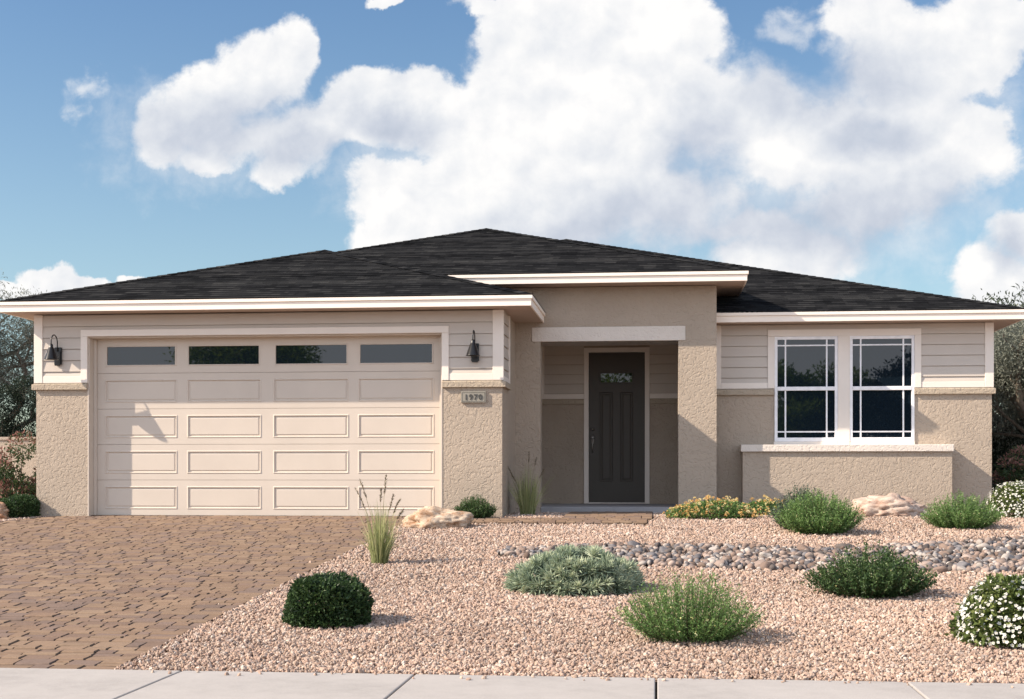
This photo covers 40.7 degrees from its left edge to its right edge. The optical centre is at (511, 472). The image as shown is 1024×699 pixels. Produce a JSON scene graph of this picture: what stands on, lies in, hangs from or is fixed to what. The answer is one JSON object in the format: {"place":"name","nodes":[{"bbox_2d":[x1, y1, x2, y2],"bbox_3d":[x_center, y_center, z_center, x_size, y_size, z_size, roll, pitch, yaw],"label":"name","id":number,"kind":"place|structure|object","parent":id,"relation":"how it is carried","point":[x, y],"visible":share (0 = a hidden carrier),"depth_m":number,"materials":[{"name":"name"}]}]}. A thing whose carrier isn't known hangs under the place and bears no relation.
{"place":"outdoors","nodes":[
{"label":"outdoors","id":0,"kind":"place"},
{"bbox_2d":[0,515,405,669],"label":"driveway","id":1,"kind":"structure","parent":0,"point":[69,555],"depth_m":12.71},
{"bbox_2d":[0,668,1023,698],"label":"sidewalk","id":2,"kind":"structure","parent":0,"point":[30,683],"depth_m":7.45,"materials":[{"name":"concrete"}]},
{"bbox_2d":[655,684,656,698],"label":"sidewalk joint filler","id":3,"kind":"object","parent":2,"relation":"on","point":[655,691],"depth_m":7.52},
{"bbox_2d":[0,0,1023,435],"label":"sky","id":4,"kind":"structure","parent":0,"point":[874,142],"materials":[{"name":"blue"}]},
{"bbox_2d":[0,511,1023,687],"bbox_3d":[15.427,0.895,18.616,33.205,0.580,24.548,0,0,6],"label":"gravel yard","id":5,"kind":"structure","parent":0,"point":[610,609],"depth_m":9.85,"materials":[{"name":"beige gravel"}]},
{"bbox_2d":[280,571,375,628],"bbox_3d":[-1.298,0.900,9.788,0.646,0.402,0.645,0,0,-22],"label":"round shrub","id":6,"kind":"object","parent":5,"relation":"on","point":[324,594],"visible":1,"depth_m":9.60,"materials":[{"name":"green plant"}]},
{"bbox_2d":[355,474,411,563],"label":"ornamental grass","id":7,"kind":"object","parent":5,"relation":"on","point":[382,549],"depth_m":13.29,"materials":[{"name":"green plant"}]},
{"bbox_2d":[402,506,473,528],"bbox_3d":[-0.909,0.565,17.044,0.895,0.314,0.604,0,0,6],"label":"boulder","id":8,"kind":"object","parent":5,"relation":"on","point":[432,517],"visible":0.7,"depth_m":16.86,"materials":[{"name":"beige stone"}]},
{"bbox_2d":[453,494,497,517],"bbox_3d":[-0.486,0.461,18.081,0.606,0.380,0.516,0,0,6],"label":"green shrub","id":9,"kind":"object","parent":5,"relation":"on","point":[476,508],"visible":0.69,"depth_m":17.98,"materials":[{"name":"green plant"}]},
{"bbox_2d":[0,228,1023,516],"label":"house","id":10,"kind":"structure","parent":5,"relation":"on","point":[602,376],"depth_m":19.63,"materials":[{"name":"beige paint"}]},
{"bbox_2d":[44,334,61,365],"bbox_3d":[-6.243,-1.673,18.784,0.194,0.420,0.334,0,0,6],"label":"wall lantern","id":11,"kind":"object","parent":10,"relation":"attached to","point":[54,354],"depth_m":18.79,"materials":[{"name":"black metal"}]},
{"bbox_2d":[97,336,439,515],"bbox_3d":[-3.350,-0.620,18.889,4.872,2.453,0.078,0,0,6],"label":"garage door","id":12,"kind":"structure","parent":10,"relation":"in","point":[284,426],"depth_m":18.86,"materials":[{"name":"paint"}]},
{"bbox_2d":[466,330,479,361],"bbox_3d":[-0.506,-1.673,18.182,0.194,0.420,0.334,0,0,6],"label":"wall lantern","id":13,"kind":"object","parent":10,"relation":"attached to","point":[473,351],"depth_m":18.09,"materials":[{"name":"black metal"}]},
{"bbox_2d":[461,391,485,402],"bbox_3d":[-0.513,-1.004,18.348,0.334,0.150,0.037,0,0,6],"label":"house number sign","id":14,"kind":"object","parent":10,"relation":"attached to","point":[473,396],"visible":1,"depth_m":18.33,"materials":[{"name":"beige stone"}]},
{"bbox_2d":[589,352,644,501],"bbox_3d":[1.673,-0.719,22.044,0.894,2.392,0.105,0,0,6],"label":"front door","id":15,"kind":"structure","parent":10,"relation":"in","point":[616,380],"depth_m":22.05,"materials":[{"name":"black wood"}]},
{"bbox_2d":[774,336,837,441],"bbox_3d":[4.296,-1.220,20.178,0.907,1.535,0.088,0,0,6],"label":"window","id":16,"kind":"structure","parent":10,"relation":"in","point":[806,367],"depth_m":20.16,"materials":[{"name":"white plastic"}]},
{"bbox_2d":[850,335,914,440],"bbox_3d":[5.375,-1.220,20.064,0.920,1.535,0.088,0,0,6],"label":"window","id":17,"kind":"structure","parent":10,"relation":"in","point":[882,368],"depth_m":20.05,"materials":[{"name":"white plastic"}]},
{"bbox_2d":[508,451,550,514],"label":"ornamental grass","id":18,"kind":"object","parent":5,"relation":"on","point":[529,506],"depth_m":18.93,"materials":[{"name":"green plant"}]},
{"bbox_2d":[502,543,646,597],"bbox_3d":[0.520,0.822,11.432,1.234,0.492,0.999,0,0,6],"label":"rosette shrub","id":19,"kind":"object","parent":5,"relation":"on","point":[566,569],"visible":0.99,"depth_m":11.14,"materials":[{"name":"green plant"}]},
{"bbox_2d":[608,568,767,643],"bbox_3d":[1.152,0.880,9.074,1.057,0.506,0.854,0,0,6],"label":"green shrub","id":20,"kind":"object","parent":5,"relation":"on","point":[693,622],"visible":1,"depth_m":8.94,"materials":[{"name":"green plant"}]},
{"bbox_2d":[662,495,762,519],"bbox_3d":[2.629,0.459,18.085,1.313,0.337,0.675,0,0,6],"label":"orange flowering plant","id":21,"kind":"object","parent":5,"relation":"on","point":[696,508],"visible":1,"depth_m":17.94,"materials":[{"name":"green plant"}]},
{"bbox_2d":[498,535,1023,573],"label":"stream pebbles","id":22,"kind":"object","parent":5,"relation":"in","point":[955,557],"visible":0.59,"depth_m":13.60,"materials":[{"name":"grey stone"}]},
{"bbox_2d":[504,551,515,555],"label":"river stone","id":23,"kind":"object","parent":22,"relation":"on","point":[508,553],"visible":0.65,"depth_m":13.94,"materials":[{"name":"beige stone"}]},
{"bbox_2d":[588,543,602,546],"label":"river stone","id":24,"kind":"object","parent":22,"relation":"on","point":[598,544],"visible":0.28,"depth_m":14.46,"materials":[{"name":"beige stone"}]},
{"bbox_2d":[627,541,639,545],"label":"river stone","id":25,"kind":"object","parent":22,"relation":"on","point":[634,543],"visible":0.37,"depth_m":14.54,"materials":[{"name":"grey stone"}]},
{"bbox_2d":[646,552,656,556],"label":"river stone","id":26,"kind":"object","parent":22,"relation":"on","point":[652,553],"visible":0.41,"depth_m":13.54,"materials":[{"name":"grey stone"}]},
{"bbox_2d":[659,546,667,551],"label":"river stone","id":27,"kind":"object","parent":22,"relation":"on","point":[662,548],"visible":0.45,"depth_m":14.18,"materials":[{"name":"grey stone"}]},
{"bbox_2d":[685,544,696,548],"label":"river stone","id":28,"kind":"object","parent":22,"relation":"on","point":[689,545],"visible":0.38,"depth_m":14.23,"materials":[{"name":"beige stone"}]},
{"bbox_2d":[697,562,705,567],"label":"river stone","id":29,"kind":"object","parent":22,"relation":"on","point":[701,564],"visible":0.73,"depth_m":12.84,"materials":[{"name":"brown stone"}]},
{"bbox_2d":[714,559,724,568],"bbox_3d":[1.927,0.867,12.922,0.167,0.075,0.150,-38,11,27],"label":"river stone","id":30,"kind":"object","parent":22,"relation":"on","point":[718,562],"visible":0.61,"depth_m":12.87,"materials":[{"name":"beige stone"}]},
{"bbox_2d":[754,559,765,566],"bbox_3d":[2.318,0.869,12.974,0.154,0.068,0.198,-18,15,16],"label":"river stone","id":31,"kind":"object","parent":22,"relation":"on","point":[757,562],"visible":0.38,"depth_m":12.95,"materials":[{"name":"beige stone"}]},
{"bbox_2d":[759,561,772,570],"bbox_3d":[2.345,0.873,12.704,0.130,0.119,0.179,-30,-6,18],"label":"river stone","id":32,"kind":"object","parent":22,"relation":"on","point":[764,565],"visible":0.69,"depth_m":12.65,"materials":[{"name":"beige stone"}]},
{"bbox_2d":[759,552,772,557],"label":"river stone","id":33,"kind":"object","parent":22,"relation":"on","point":[764,554],"visible":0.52,"depth_m":13.41,"materials":[{"name":"beige stone"}]},
{"bbox_2d":[775,562,787,566],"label":"river stone","id":34,"kind":"object","parent":22,"relation":"on","point":[784,563],"visible":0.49,"depth_m":12.82,"materials":[{"name":"beige stone"}]},
{"bbox_2d":[796,544,810,549],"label":"river stone","id":35,"kind":"object","parent":22,"relation":"on","point":[801,546],"visible":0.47,"depth_m":13.99,"materials":[{"name":"beige stone"}]},
{"bbox_2d":[816,553,825,560],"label":"river stone","id":36,"kind":"object","parent":22,"relation":"on","point":[820,555],"visible":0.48,"depth_m":13.38,"materials":[{"name":"beige stone"}]},
{"bbox_2d":[835,543,851,549],"bbox_3d":[3.447,0.793,14.252,0.215,0.123,0.131,1,-13,14],"label":"river stone","id":37,"kind":"object","parent":22,"relation":"on","point":[842,544],"visible":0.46,"depth_m":14.23,"materials":[{"name":"grey stone"}]},
{"bbox_2d":[922,564,933,570],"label":"river stone","id":38,"kind":"object","parent":22,"relation":"on","point":[929,567],"visible":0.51,"depth_m":12.53,"materials":[{"name":"brown stone"}]},
{"bbox_2d":[923,541,936,544],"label":"river stone","id":39,"kind":"object","parent":22,"relation":"on","point":[929,542],"visible":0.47,"depth_m":14.52,"materials":[{"name":"beige stone"}]},
{"bbox_2d":[931,566,947,572],"bbox_3d":[3.858,0.893,12.457,0.160,0.071,0.124,-19,-40,22],"label":"river stone","id":40,"kind":"object","parent":22,"relation":"on","point":[940,569],"visible":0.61,"depth_m":12.42,"materials":[{"name":"brown stone"}]},
{"bbox_2d":[939,543,947,549],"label":"river stone","id":41,"kind":"object","parent":22,"relation":"on","point":[943,545],"visible":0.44,"depth_m":14.14,"materials":[{"name":"beige stone"}]},
{"bbox_2d":[957,566,966,570],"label":"river stone","id":42,"kind":"object","parent":22,"relation":"on","point":[960,568],"visible":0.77,"depth_m":12.45,"materials":[{"name":"beige stone"}]},
{"bbox_2d":[957,562,970,566],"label":"river stone","id":43,"kind":"object","parent":22,"relation":"on","point":[965,564],"visible":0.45,"depth_m":12.56,"materials":[{"name":"grey stone"}]},
{"bbox_2d":[975,543,994,550],"bbox_3d":[4.807,0.783,14.043,0.202,0.092,0.164,25,-36,-21],"label":"river stone","id":44,"kind":"object","parent":22,"relation":"on","point":[981,546],"visible":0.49,"depth_m":13.99,"materials":[{"name":"beige stone"}]},
{"bbox_2d":[996,559,1007,563],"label":"river stone","id":45,"kind":"object","parent":22,"relation":"on","point":[1001,561],"visible":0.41,"depth_m":12.92,"materials":[{"name":"beige stone"}]},
{"bbox_2d":[998,547,1011,552],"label":"river stone","id":46,"kind":"object","parent":22,"relation":"on","point":[1003,549],"visible":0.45,"depth_m":13.76,"materials":[{"name":"grey stone"}]},
{"bbox_2d":[1001,553,1014,558],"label":"river stone","id":47,"kind":"object","parent":22,"relation":"on","point":[1010,556],"visible":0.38,"depth_m":13.17,"materials":[{"name":"beige stone"}]},
{"bbox_2d":[740,495,785,514],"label":"orange flowering plant","id":48,"kind":"object","parent":5,"relation":"on","point":[764,504],"visible":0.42,"depth_m":18.65,"materials":[{"name":"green plant"}]},
{"bbox_2d":[773,489,867,534],"bbox_3d":[3.560,0.462,15.959,1.071,0.587,0.925,0,0,6],"label":"green shrub","id":49,"kind":"object","parent":5,"relation":"on","point":[818,519],"visible":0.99,"depth_m":15.80,"materials":[{"name":"green plant"}]},
{"bbox_2d":[796,538,937,598],"bbox_3d":[2.822,0.772,11.018,1.096,0.491,0.846,0,0,6],"label":"green shrub","id":50,"kind":"object","parent":5,"relation":"on","point":[885,575],"visible":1,"depth_m":10.85,"materials":[{"name":"green plant"}]},
{"bbox_2d":[851,493,931,516],"bbox_3d":[5.037,0.457,18.405,1.112,0.378,0.669,0,0,6],"label":"boulder","id":51,"kind":"object","parent":5,"relation":"on","point":[893,504],"visible":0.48,"depth_m":18.17,"materials":[{"name":"beige stone"}]},
{"bbox_2d":[919,490,1006,528],"bbox_3d":[5.393,0.449,16.531,1.015,0.524,0.862,0,0,6],"label":"green shrub","id":52,"kind":"object","parent":5,"relation":"on","point":[972,515],"visible":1,"depth_m":16.39,"materials":[{"name":"green plant"}]},
{"bbox_2d":[945,572,1023,647],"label":"white flowering shrub","id":53,"kind":"object","parent":5,"relation":"on","point":[984,603],"visible":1,"depth_m":8.73,"materials":[{"name":"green plant"}]},
{"bbox_2d":[985,480,1023,517],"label":"white flowering shrub","id":54,"kind":"object","parent":5,"relation":"on","point":[1007,504],"visible":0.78,"depth_m":17.95,"materials":[{"name":"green plant"}]},
{"bbox_2d":[992,301,1023,457],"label":"grey leaved tree","id":55,"kind":"object","parent":5,"relation":"on","point":[1009,368],"visible":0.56,"depth_m":25.20,"materials":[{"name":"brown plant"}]},
{"bbox_2d":[992,445,1023,508],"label":"red tipped shrub","id":56,"kind":"object","parent":5,"relation":"on","point":[1016,462],"visible":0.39,"depth_m":20.91,"materials":[{"name":"green plant"}]},
{"bbox_2d":[992,398,1023,491],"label":"evergreen shrub","id":57,"kind":"object","parent":5,"relation":"on","point":[998,454],"visible":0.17,"depth_m":27.01,"materials":[{"name":"green plant"}]},
{"bbox_2d":[470,511,652,525],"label":"walkway","id":58,"kind":"structure","parent":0,"point":[612,517],"depth_m":17.71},
{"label":"gravel verge","id":59,"kind":"structure","parent":0,"visible":0},
{"bbox_2d":[0,502,10,519],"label":"boulder","id":60,"kind":"object","parent":59,"relation":"on","point":[4,511],"visible":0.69,"depth_m":18.55,"materials":[{"name":"stone"}]},
{"bbox_2d":[0,429,35,498],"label":"red tipped shrub","id":61,"kind":"object","parent":59,"relation":"on","point":[10,484],"visible":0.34,"depth_m":19.63,"materials":[{"name":"green plant"}]},
{"bbox_2d":[0,375,35,436],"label":"evergreen shrub","id":62,"kind":"object","parent":59,"relation":"on","point":[10,426],"visible":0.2,"depth_m":33.55,"materials":[{"name":"green plant"}]},
{"bbox_2d":[0,437,35,480],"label":"yard wall","id":63,"kind":"structure","parent":59,"relation":"on","point":[28,468],"depth_m":31.33,"materials":[{"name":"beige paint"}]},
{"bbox_2d":[0,491,40,517],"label":"round shrub","id":64,"kind":"object","parent":59,"relation":"on","point":[20,505],"visible":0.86,"depth_m":18.75,"materials":[{"name":"green plant"}]},
{"bbox_3d":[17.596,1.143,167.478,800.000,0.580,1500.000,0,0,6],"label":"ground","id":65,"kind":"structure","parent":0,"visible":0},
{"bbox_2d":[0,272,46,427],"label":"gnarled tree","id":66,"kind":"object","parent":65,"relation":"on","point":[22,364],"visible":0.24,"depth_m":35.56,"materials":[{"name":"green plant"}]},
{"bbox_2d":[971,282,1023,443],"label":"evergreen tree","id":67,"kind":"object","parent":65,"relation":"on","point":[1005,298],"visible":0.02,"depth_m":36.45,"materials":[{"name":"green plant"}]}
]}

